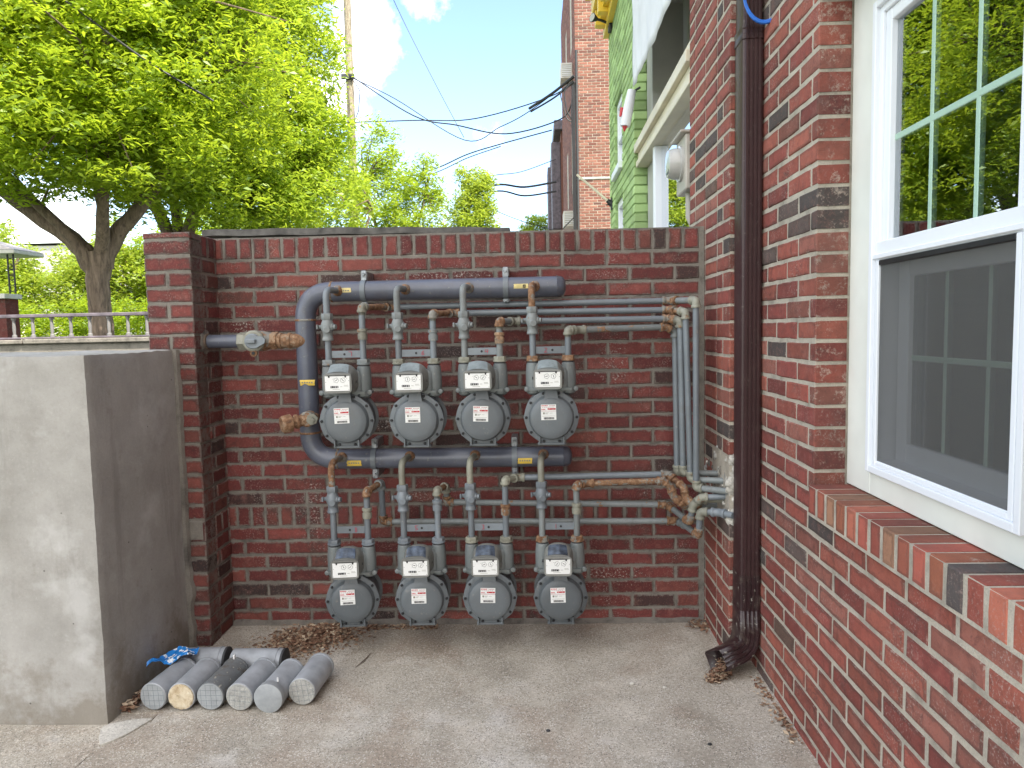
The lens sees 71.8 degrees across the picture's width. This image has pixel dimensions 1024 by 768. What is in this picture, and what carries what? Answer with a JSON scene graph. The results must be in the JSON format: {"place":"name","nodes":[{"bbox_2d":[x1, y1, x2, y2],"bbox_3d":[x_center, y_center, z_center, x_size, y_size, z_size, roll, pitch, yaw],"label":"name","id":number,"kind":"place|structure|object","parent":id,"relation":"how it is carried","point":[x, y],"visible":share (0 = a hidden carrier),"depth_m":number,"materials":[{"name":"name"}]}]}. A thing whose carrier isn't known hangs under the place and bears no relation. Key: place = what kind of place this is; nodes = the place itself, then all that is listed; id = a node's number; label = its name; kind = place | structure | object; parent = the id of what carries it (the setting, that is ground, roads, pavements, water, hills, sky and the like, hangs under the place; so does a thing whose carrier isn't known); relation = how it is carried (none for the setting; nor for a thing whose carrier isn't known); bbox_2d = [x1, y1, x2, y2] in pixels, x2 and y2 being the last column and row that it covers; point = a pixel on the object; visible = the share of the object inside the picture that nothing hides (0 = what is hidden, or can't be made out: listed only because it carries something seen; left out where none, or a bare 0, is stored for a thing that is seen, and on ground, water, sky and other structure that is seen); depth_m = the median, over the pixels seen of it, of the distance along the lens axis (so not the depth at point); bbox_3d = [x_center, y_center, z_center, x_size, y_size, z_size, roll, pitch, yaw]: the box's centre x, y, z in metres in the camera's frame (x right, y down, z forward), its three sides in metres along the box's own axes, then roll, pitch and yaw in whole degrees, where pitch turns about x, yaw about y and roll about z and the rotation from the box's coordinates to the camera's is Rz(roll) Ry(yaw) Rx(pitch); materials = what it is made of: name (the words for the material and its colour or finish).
{"place":"outdoors","nodes":[
{"label":"outdoors","id":0,"kind":"place"},
{"bbox_2d":[64,0,213,101],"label":"overhead wire","id":1,"kind":"object","parent":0,"point":[134,52],"visible":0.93,"depth_m":8.10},
{"bbox_2d":[0,0,562,335],"label":"sky","id":2,"kind":"structure","parent":0,"point":[483,57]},
{"bbox_2d":[221,131,380,228],"bbox_3d":[-5.159,-3.091,17.211,3.955,6.799,2.659,-1,4,2],"label":"tree","id":3,"kind":"object","parent":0,"point":[360,193],"visible":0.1,"depth_m":16.94,"materials":[{"name":"green plant"}]},
{"bbox_2d":[336,110,452,227],"bbox_3d":[-3.280,-3.631,19.463,3.537,7.447,2.508,-1,4,2],"label":"tree","id":4,"kind":"object","parent":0,"point":[395,208],"visible":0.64,"depth_m":19.00,"materials":[{"name":"green plant"}]},
{"bbox_2d":[0,620,820,767],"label":"patio slab","id":5,"kind":"structure","parent":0,"point":[472,696],"depth_m":2.54,"materials":[{"name":"concrete"}]},
{"bbox_2d":[0,350,188,724],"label":"stucco block","id":6,"kind":"structure","parent":5,"relation":"on","point":[93,610],"depth_m":2.52,"materials":[{"name":"grey concrete"}]},
{"bbox_2d":[99,718,152,745],"bbox_3d":[-1.390,1.219,2.498,0.118,0.006,0.185,1,5,25],"label":"cement smear","id":7,"kind":"object","parent":5,"relation":"on","point":[111,732],"visible":1,"depth_m":2.49},
{"bbox_2d":[119,684,145,712],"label":"leaf litter","id":8,"kind":"object","parent":5,"relation":"on","point":[128,706],"visible":0.52,"depth_m":2.62,"materials":[{"name":"brown plant"}]},
{"bbox_2d":[140,657,195,709],"bbox_3d":[-1.312,1.146,2.712,0.107,0.107,0.207,-1,4,8],"label":"test cylinder","id":9,"kind":"object","parent":5,"relation":"on","point":[154,693],"visible":0.81,"depth_m":2.62,"materials":[{"name":"grey concrete"}]},
{"bbox_2d":[146,646,198,666],"bbox_3d":[-1.341,1.074,2.801,0.171,0.060,0.105,-2,4,-9],"label":"snack wrapper","id":10,"kind":"object","parent":9,"relation":"on","point":[171,657],"visible":1,"depth_m":2.81,"materials":[{"name":"blue plastic"}]},
{"bbox_2d":[143,232,235,646],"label":"brick pier","id":11,"kind":"structure","parent":5,"relation":"on","point":[181,279],"depth_m":3.10,"materials":[{"name":"red brick"}]},
{"bbox_2d":[200,329,304,356],"bbox_3d":[-1.129,-0.184,3.111,0.489,0.127,0.141,-1,4,2],"label":"supply pipe","id":12,"kind":"object","parent":11,"relation":"attached to","point":[253,342],"visible":0.92,"depth_m":3.10,"materials":[{"name":"grey metal"}]},
{"bbox_2d":[168,657,220,709],"bbox_3d":[-1.213,1.145,2.704,0.107,0.107,0.213,-1,4,4],"label":"test cylinder","id":13,"kind":"object","parent":5,"relation":"on","point":[182,692],"visible":0.81,"depth_m":2.62,"materials":[{"name":"grey plastic"}]},
{"bbox_2d":[171,646,232,665],"bbox_3d":[-1.266,1.131,2.893,0.216,0.109,0.109,-1,4,0],"label":"test cylinder","id":14,"kind":"object","parent":5,"relation":"on","point":[221,655],"visible":0.45,"depth_m":2.86,"materials":[{"name":"plastic"}]},
{"bbox_2d":[197,654,248,709],"bbox_3d":[-1.103,1.136,2.704,0.107,0.120,0.207,-1,4,5],"label":"test cylinder","id":15,"kind":"object","parent":5,"relation":"on","point":[217,684],"visible":0.87,"depth_m":2.62,"materials":[{"name":"plastic"}]},
{"bbox_2d":[226,657,276,709],"bbox_3d":[-0.989,1.141,2.696,0.107,0.107,0.207,-1,4,7],"label":"test cylinder","id":16,"kind":"object","parent":5,"relation":"on","point":[249,681],"visible":0.84,"depth_m":2.61,"materials":[{"name":"grey concrete"}]},
{"bbox_2d":[230,647,289,667],"bbox_3d":[-1.024,1.128,2.874,0.216,0.109,0.109,-1,4,3],"label":"test cylinder","id":17,"kind":"object","parent":5,"relation":"on","point":[251,656],"visible":0.45,"depth_m":2.85,"materials":[{"name":"grey concrete"}]},
{"bbox_2d":[254,658,303,712],"bbox_3d":[-0.878,1.139,2.681,0.110,0.111,0.209,-1,4,7],"label":"test cylinder","id":18,"kind":"object","parent":5,"relation":"on","point":[271,694],"visible":0.91,"depth_m":2.59,"materials":[{"name":"grey plastic"}]},
{"bbox_2d":[289,653,333,704],"bbox_3d":[-0.772,1.134,2.726,0.107,0.107,0.207,-1,4,5],"label":"test cylinder","id":19,"kind":"object","parent":5,"relation":"on","point":[310,679],"visible":1,"depth_m":2.65,"materials":[{"name":"grey concrete"}]},
{"bbox_2d":[239,622,437,659],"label":"leaf litter","id":20,"kind":"object","parent":5,"relation":"on","point":[314,634],"visible":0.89,"depth_m":3.20,"materials":[{"name":"brown plant"}]},
{"bbox_2d":[215,226,704,625],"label":"brick wall","id":21,"kind":"structure","parent":5,"relation":"on","point":[278,484],"depth_m":3.28,"materials":[{"name":"red brick"}]},
{"bbox_2d":[202,227,509,238],"bbox_3d":[-0.734,-0.716,3.360,1.450,0.061,0.110,-1,4,2],"label":"weathered board","id":22,"kind":"object","parent":21,"relation":"on","point":[261,233],"visible":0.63,"depth_m":3.31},
{"bbox_2d":[294,267,571,477],"bbox_3d":[-0.347,-0.046,3.178,1.220,0.929,0.177,-1,4,2],"label":"gas manifold","id":23,"kind":"object","parent":21,"relation":"attached to","point":[366,288],"visible":0.94,"depth_m":3.11,"materials":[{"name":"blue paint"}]},
{"bbox_2d":[279,410,319,432],"bbox_3d":[-0.902,0.162,3.071,0.129,0.086,0.211,2,5,35],"label":"capped stub","id":24,"kind":"object","parent":23,"relation":"attached to","point":[288,423],"visible":1,"depth_m":3.03,"materials":[{"name":"paint"}]},
{"bbox_2d":[316,285,378,448],"bbox_3d":[-0.698,-0.077,2.975,0.238,0.690,0.267,-1,4,2],"label":"gas meter","id":25,"kind":"object","parent":23,"relation":"attached to","point":[349,416],"visible":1,"depth_m":2.94,"materials":[{"name":"grey paint"}]},
{"bbox_2d":[321,452,382,627],"bbox_3d":[-0.689,0.673,3.032,0.241,0.726,0.269,-1,4,2],"label":"gas meter","id":26,"kind":"object","parent":23,"relation":"attached to","point":[354,594],"visible":1,"depth_m":3.00,"materials":[{"name":"grey paint"}]},
{"bbox_2d":[386,284,446,447],"bbox_3d":[-0.403,-0.082,2.966,0.235,0.690,0.265,-1,4,2],"label":"gas meter","id":27,"kind":"object","parent":23,"relation":"attached to","point":[418,417],"visible":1,"depth_m":2.93,"materials":[{"name":"grey paint"}]},
{"bbox_2d":[392,451,450,625],"bbox_3d":[-0.389,0.665,3.023,0.238,0.722,0.267,-1,4,2],"label":"gas meter","id":28,"kind":"object","parent":23,"relation":"attached to","point":[423,592],"visible":1,"depth_m":2.99,"materials":[{"name":"grey paint"}]},
{"bbox_2d":[453,282,510,445],"bbox_3d":[-0.126,-0.088,2.957,0.235,0.688,0.265,-1,4,2],"label":"gas meter","id":29,"kind":"object","parent":23,"relation":"attached to","point":[483,416],"visible":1,"depth_m":2.92,"materials":[{"name":"grey paint"}]},
{"bbox_2d":[460,450,516,624],"bbox_3d":[-0.100,0.660,3.014,0.236,0.720,0.266,-1,4,2],"label":"gas meter","id":30,"kind":"object","parent":23,"relation":"attached to","point":[490,595],"visible":1,"depth_m":2.98,"materials":[{"name":"grey paint"}]},
{"bbox_2d":[521,281,578,444],"bbox_3d":[0.159,-0.093,2.947,0.234,0.688,0.265,-1,4,2],"label":"gas meter","id":31,"kind":"object","parent":23,"relation":"attached to","point":[551,416],"visible":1,"depth_m":2.91,"materials":[{"name":"grey paint"}]},
{"bbox_2d":[531,449,587,624],"bbox_3d":[0.201,0.654,3.004,0.235,0.720,0.265,-1,4,2],"label":"gas meter","id":32,"kind":"object","parent":23,"relation":"attached to","point":[560,596],"visible":1,"depth_m":2.97,"materials":[{"name":"grey paint"}]},
{"bbox_2d":[686,618,802,743],"bbox_3d":[0.862,1.108,2.831,0.235,0.072,1.036,-1,4,2],"label":"gutter debris","id":33,"kind":"object","parent":5,"relation":"on","point":[716,674],"visible":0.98,"depth_m":2.74,"materials":[{"name":"brown plant"}]},
{"bbox_2d":[690,0,1023,767],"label":"brick house","id":34,"kind":"structure","parent":5,"relation":"on","point":[890,636],"depth_m":2.19,"materials":[{"name":"brick"}]},
{"bbox_2d":[357,296,727,493],"bbox_3d":[0.132,0.051,3.023,1.542,0.836,0.314,-1,4,2],"label":"gas line","id":35,"kind":"object","parent":34,"relation":"attached to","point":[692,301],"visible":0.98,"depth_m":3.06,"materials":[{"name":"paint"}]},
{"bbox_2d":[362,479,733,538],"bbox_3d":[0.134,0.538,3.023,1.544,0.246,0.331,-1,4,2],"label":"gas line","id":36,"kind":"object","parent":34,"relation":"attached to","point":[697,531],"visible":0.96,"depth_m":3.15,"materials":[{"name":"paint"}]},
{"bbox_2d":[428,305,722,483],"bbox_3d":[0.280,0.050,3.034,1.242,0.770,0.201,-1,4,2],"label":"gas line","id":37,"kind":"object","parent":34,"relation":"attached to","point":[683,312],"visible":0.89,"depth_m":3.02,"materials":[{"name":"paint"}]},
{"bbox_2d":[432,482,725,524],"bbox_3d":[0.286,0.512,3.055,1.242,0.185,0.234,-1,4,2],"label":"gas line","id":38,"kind":"object","parent":34,"relation":"attached to","point":[670,507],"visible":0.99,"depth_m":3.13,"materials":[{"name":"paint"}]},
{"bbox_2d":[494,314,718,476],"bbox_3d":[0.412,0.058,3.043,0.966,0.709,0.143,-1,4,-3],"label":"gas line","id":39,"kind":"object","parent":34,"relation":"attached to","point":[663,318],"visible":0.93,"depth_m":3.04,"materials":[{"name":"grey paint"}]},
{"bbox_2d":[500,470,721,509],"bbox_3d":[0.428,0.457,3.032,0.950,0.162,0.139,-1,4,2],"label":"gas line","id":40,"kind":"object","parent":34,"relation":"attached to","point":[671,476],"visible":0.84,"depth_m":3.06,"materials":[{"name":"grey paint"}]},
{"bbox_2d":[563,323,683,476],"bbox_3d":[0.555,0.081,3.054,0.700,0.687,0.069,-2,5,-14],"label":"gas line","id":41,"kind":"object","parent":34,"relation":"attached to","point":[671,329],"visible":0.85,"depth_m":3.05,"materials":[{"name":"grey paint"}]},
{"bbox_2d":[572,475,716,509],"bbox_3d":[0.580,0.472,3.019,0.657,0.164,0.077,-1,4,-4],"label":"gas line","id":42,"kind":"object","parent":34,"relation":"attached to","point":[664,482],"visible":0.89,"depth_m":3.00,"materials":[{"name":"paint"}]},
{"bbox_2d":[665,129,689,226],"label":"electric meter","id":43,"kind":"object","parent":34,"relation":"attached to","point":[677,164],"visible":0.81,"depth_m":3.52,"materials":[{"name":"white plastic"}]},
{"bbox_2d":[705,0,763,671],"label":"downspout","id":44,"kind":"object","parent":34,"relation":"attached to","point":[739,646],"visible":1,"depth_m":2.70,"materials":[{"name":"brown paint"}]},
{"bbox_2d":[743,0,770,23],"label":"cable coil","id":45,"kind":"object","parent":34,"relation":"hanging from","point":[755,18],"visible":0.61,"depth_m":2.54,"materials":[{"name":"blue plastic"}]},
{"bbox_2d":[847,0,1023,568],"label":"sash window","id":46,"kind":"structure","parent":34,"relation":"attached to","point":[936,389],"depth_m":1.74,"materials":[{"name":"white plastic"}]},
{"bbox_2d":[865,0,1023,535],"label":"window frame","id":47,"kind":"structure","parent":46,"relation":"in","point":[890,272],"depth_m":1.96,"materials":[{"name":"white plastic"}]},
{"bbox_2d":[394,1,463,136],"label":"overhead wire","id":48,"kind":"object","parent":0,"point":[427,68],"visible":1,"depth_m":19.78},
{"bbox_2d":[383,146,500,182],"bbox_3d":[-1.982,-6.182,19.905,3.368,0.923,0.023,-1,4,2],"label":"overhead wire","id":49,"kind":"object","parent":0,"point":[466,158],"visible":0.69,"depth_m":19.86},
{"bbox_2d":[381,130,551,179],"bbox_3d":[-3.032,-6.382,19.523,8.256,1.231,1.267,-2,5,-12],"label":"overhead wire","id":50,"kind":"object","parent":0,"point":[486,148],"visible":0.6,"depth_m":19.82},
{"bbox_2d":[467,181,556,198],"bbox_3d":[-1.149,-6.420,24.008,1.742,1.350,9.798,-3,5,-19],"label":"overhead wire","id":51,"kind":"object","parent":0,"point":[530,186],"visible":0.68,"depth_m":19.82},
{"bbox_2d":[488,190,556,196],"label":"overhead wire","id":52,"kind":"object","parent":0,"point":[525,195],"visible":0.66,"depth_m":19.85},
{"bbox_2d":[490,159,555,176],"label":"overhead wire","id":53,"kind":"object","parent":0,"point":[525,170],"visible":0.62,"depth_m":19.81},
{"bbox_2d":[497,211,550,229],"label":"overhead wire","id":54,"kind":"object","parent":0,"point":[523,221],"visible":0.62,"depth_m":19.95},
{"label":"ground","id":55,"kind":"structure","parent":0,"visible":0},
{"bbox_2d":[0,241,44,339],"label":"porch","id":56,"kind":"object","parent":55,"relation":"on","point":[9,305],"visible":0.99,"depth_m":14.55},
{"bbox_2d":[0,215,63,330],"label":"tree","id":57,"kind":"object","parent":55,"relation":"on","point":[25,282],"visible":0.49,"depth_m":20.76,"materials":[{"name":"green plant"}]},
{"bbox_2d":[0,337,149,352],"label":"retaining wall","id":58,"kind":"structure","parent":55,"relation":"on","point":[81,344],"depth_m":7.08,"materials":[{"name":"grey concrete"}]},
{"bbox_2d":[0,312,149,339],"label":"balustrade","id":59,"kind":"object","parent":58,"relation":"on","point":[70,316],"visible":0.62,"depth_m":7.26,"materials":[{"name":"metal"}]},
{"bbox_2d":[7,290,148,339],"bbox_3d":[-10.768,-0.951,18.083,12.680,3.120,1.510,-1,4,2],"label":"hedge","id":60,"kind":"object","parent":55,"relation":"on","point":[42,326],"visible":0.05,"depth_m":17.90,"materials":[{"name":"green plant"}]},
{"bbox_2d":[20,243,143,336],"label":"gabled house","id":61,"kind":"structure","parent":55,"relation":"on","point":[40,246],"depth_m":27.56,"materials":[{"name":"white"}]},
{"bbox_2d":[26,212,146,335],"bbox_3d":[-12.498,-2.529,21.523,4.022,5.312,2.783,-1,4,2],"label":"tree","id":62,"kind":"object","parent":55,"relation":"on","point":[74,274],"visible":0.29,"depth_m":20.99,"materials":[{"name":"green plant"}]},
{"bbox_2d":[0,0,327,337],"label":"broad tree","id":63,"kind":"object","parent":55,"relation":"on","point":[98,109],"visible":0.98,"depth_m":8.95,"materials":[{"name":"green plant"}]},
{"bbox_2d":[123,206,220,316],"bbox_3d":[-9.781,-2.821,21.932,4.372,5.729,2.964,-1,4,2],"label":"tree","id":64,"kind":"object","parent":55,"relation":"on","point":[137,241],"visible":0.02,"depth_m":21.18,"materials":[{"name":"green plant"}]},
{"bbox_2d":[3,0,374,232],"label":"broad tree","id":65,"kind":"object","parent":55,"relation":"on","point":[316,156],"visible":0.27,"depth_m":11.78,"materials":[{"name":"green plant"}]},
{"bbox_2d":[337,0,359,216],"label":"utility pole","id":66,"kind":"object","parent":55,"relation":"on","point":[349,81],"visible":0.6,"depth_m":21.34,"materials":[{"name":"brown wood"}]},
{"bbox_2d":[349,75,570,133],"bbox_3d":[-1.684,-7.964,19.468,7.385,2.522,0.462,1,5,28],"label":"overhead wire","id":67,"kind":"object","parent":66,"relation":"attached to","point":[464,126],"visible":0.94,"depth_m":19.42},
{"bbox_2d":[350,77,574,141],"bbox_3d":[-1.645,-7.865,19.172,7.770,2.567,0.666,2,5,32],"label":"overhead wire","id":68,"kind":"object","parent":66,"relation":"attached to","point":[443,129],"visible":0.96,"depth_m":19.42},
{"bbox_2d":[435,161,503,227],"bbox_3d":[-0.884,-2.279,15.665,1.552,5.228,1.346,-1,4,2],"label":"tree","id":69,"kind":"object","parent":55,"relation":"on","point":[476,193],"visible":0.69,"depth_m":15.35,"materials":[{"name":"green plant"}]},
{"bbox_2d":[514,213,547,230],"bbox_3d":[1.407,-4.843,35.015,3.068,7.273,2.350,-1,4,2],"label":"tree","id":70,"kind":"object","parent":55,"relation":"on","point":[540,221],"visible":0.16,"depth_m":34.41,"materials":[{"name":"green plant"}]},
{"bbox_2d":[547,120,563,229],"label":"row house","id":71,"kind":"structure","parent":55,"relation":"on","point":[555,209],"depth_m":26.43,"materials":[{"name":"paint"}]},
{"bbox_2d":[547,142,561,229],"bbox_3d":[1.677,-7.563,28.359,0.450,3.200,3.900,-1,4,2],"label":"bay window","id":72,"kind":"structure","parent":71,"relation":"in","point":[554,209],"depth_m":26.47,"materials":[{"name":"paint"}]},
{"bbox_2d":[561,0,610,229],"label":"apartment building","id":73,"kind":"structure","parent":55,"relation":"on","point":[581,35],"depth_m":17.11,"materials":[{"name":"red brick"}]},
{"bbox_2d":[348,83,567,122],"bbox_3d":[-3.241,-7.683,19.836,10.110,0.669,0.948,0,5,14],"label":"overhead wire","id":74,"kind":"object","parent":73,"relation":"attached to","point":[463,119],"visible":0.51,"depth_m":19.81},
{"bbox_2d":[528,75,574,109],"bbox_3d":[0.942,-7.173,17.402,1.498,0.481,0.124,3,6,44],"label":"overhead wire","id":75,"kind":"object","parent":73,"relation":"attached to","point":[552,92],"visible":1,"depth_m":17.30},
{"bbox_2d":[530,81,574,111],"bbox_3d":[0.971,-7.069,17.418,0.078,0.410,1.461,-5,6,-44],"label":"overhead wire","id":76,"kind":"object","parent":73,"relation":"attached to","point":[546,102],"visible":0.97,"depth_m":17.42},
{"bbox_2d":[560,63,571,85],"bbox_3d":[1.401,-8.028,18.340,0.300,0.380,0.612,-1,4,2],"label":"air conditioner","id":77,"kind":"object","parent":73,"relation":"attached to","point":[565,71],"visible":0.86,"depth_m":18.05,"materials":[{"name":"white metal"}]},
{"bbox_2d":[563,211,573,228],"bbox_3d":[1.464,-4.201,18.134,0.300,0.380,0.612,-1,4,2],"label":"air conditioner","id":78,"kind":"object","parent":73,"relation":"attached to","point":[567,216],"visible":0.56,"depth_m":17.84,"materials":[{"name":"white metal"}]},
{"bbox_2d":[560,50,579,229],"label":"service cables","id":79,"kind":"object","parent":73,"relation":"attached to","point":[576,211],"visible":0.86,"depth_m":17.05,"materials":[{"name":"black rubber"}]},
{"bbox_2d":[634,0,689,227],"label":"storefront","id":80,"kind":"object","parent":55,"relation":"on","point":[668,88],"visible":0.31,"depth_m":4.64,"materials":[{"name":"white plastic"}]},
{"bbox_2d":[632,0,670,86],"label":"banner","id":81,"kind":"object","parent":80,"relation":"attached to","point":[648,15],"visible":1,"depth_m":4.43,"materials":[{"name":"white fabric"}]},
{"bbox_2d":[653,145,661,227],"bbox_3d":[0.983,-0.241,4.161,0.090,2.555,1.245,-1,4,2],"label":"window frame","id":82,"kind":"structure","parent":80,"relation":"in","point":[657,162],"depth_m":4.64,"materials":[{"name":"white plastic"}]},
{"bbox_2d":[661,104,689,226],"bbox_3d":[0.980,-0.489,4.125,0.005,2.055,1.140,-1,4,2],"label":"shop window","id":83,"kind":"structure","parent":80,"relation":"in","point":[673,207],"depth_m":4.27,"materials":[{"name":"white glass"}]},
{"label":"pavement","id":84,"kind":"structure","parent":0,"visible":0},
{"bbox_2d":[585,0,647,228],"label":"green house","id":85,"kind":"structure","parent":84,"relation":"on","point":[629,187],"depth_m":5.82,"materials":[{"name":"paint"}]},
{"bbox_2d":[576,174,612,209],"bbox_3d":[0.796,-1.845,6.771,0.360,0.358,0.089,-1,4,5],"label":"flag pole","id":86,"kind":"object","parent":85,"relation":"attached to","point":[609,202],"visible":0.96,"depth_m":6.77,"materials":[{"name":"beige wood"}]},
{"bbox_2d":[589,13,611,32],"bbox_3d":[0.800,-3.372,6.038,0.207,0.295,1.110,-1,4,2],"label":"flood light","id":87,"kind":"object","parent":85,"relation":"attached to","point":[593,17],"visible":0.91,"depth_m":6.49,"materials":[{"name":"white metal"}]},
{"bbox_2d":[611,94,622,181],"bbox_3d":[0.961,-2.187,6.221,0.120,0.681,0.576,-1,4,2],"label":"window","id":88,"kind":"structure","parent":85,"relation":"in","point":[618,168],"depth_m":6.43,"materials":[{"name":"white plastic"}]},
{"bbox_2d":[618,197,622,227],"bbox_3d":[0.989,-0.842,6.325,0.120,1.621,0.576,-1,4,2],"label":"window","id":89,"kind":"structure","parent":85,"relation":"in","point":[620,205],"depth_m":6.50,"materials":[{"name":"white plastic"}]},
{"bbox_2d":[619,86,640,130],"bbox_3d":[0.849,-1.978,5.087,0.157,0.313,0.076,-1,4,2],"label":"rolled flag","id":90,"kind":"object","parent":85,"relation":"hanging from","point":[626,110],"visible":1,"depth_m":5.06,"materials":[{"name":"white fabric"}]}
]}

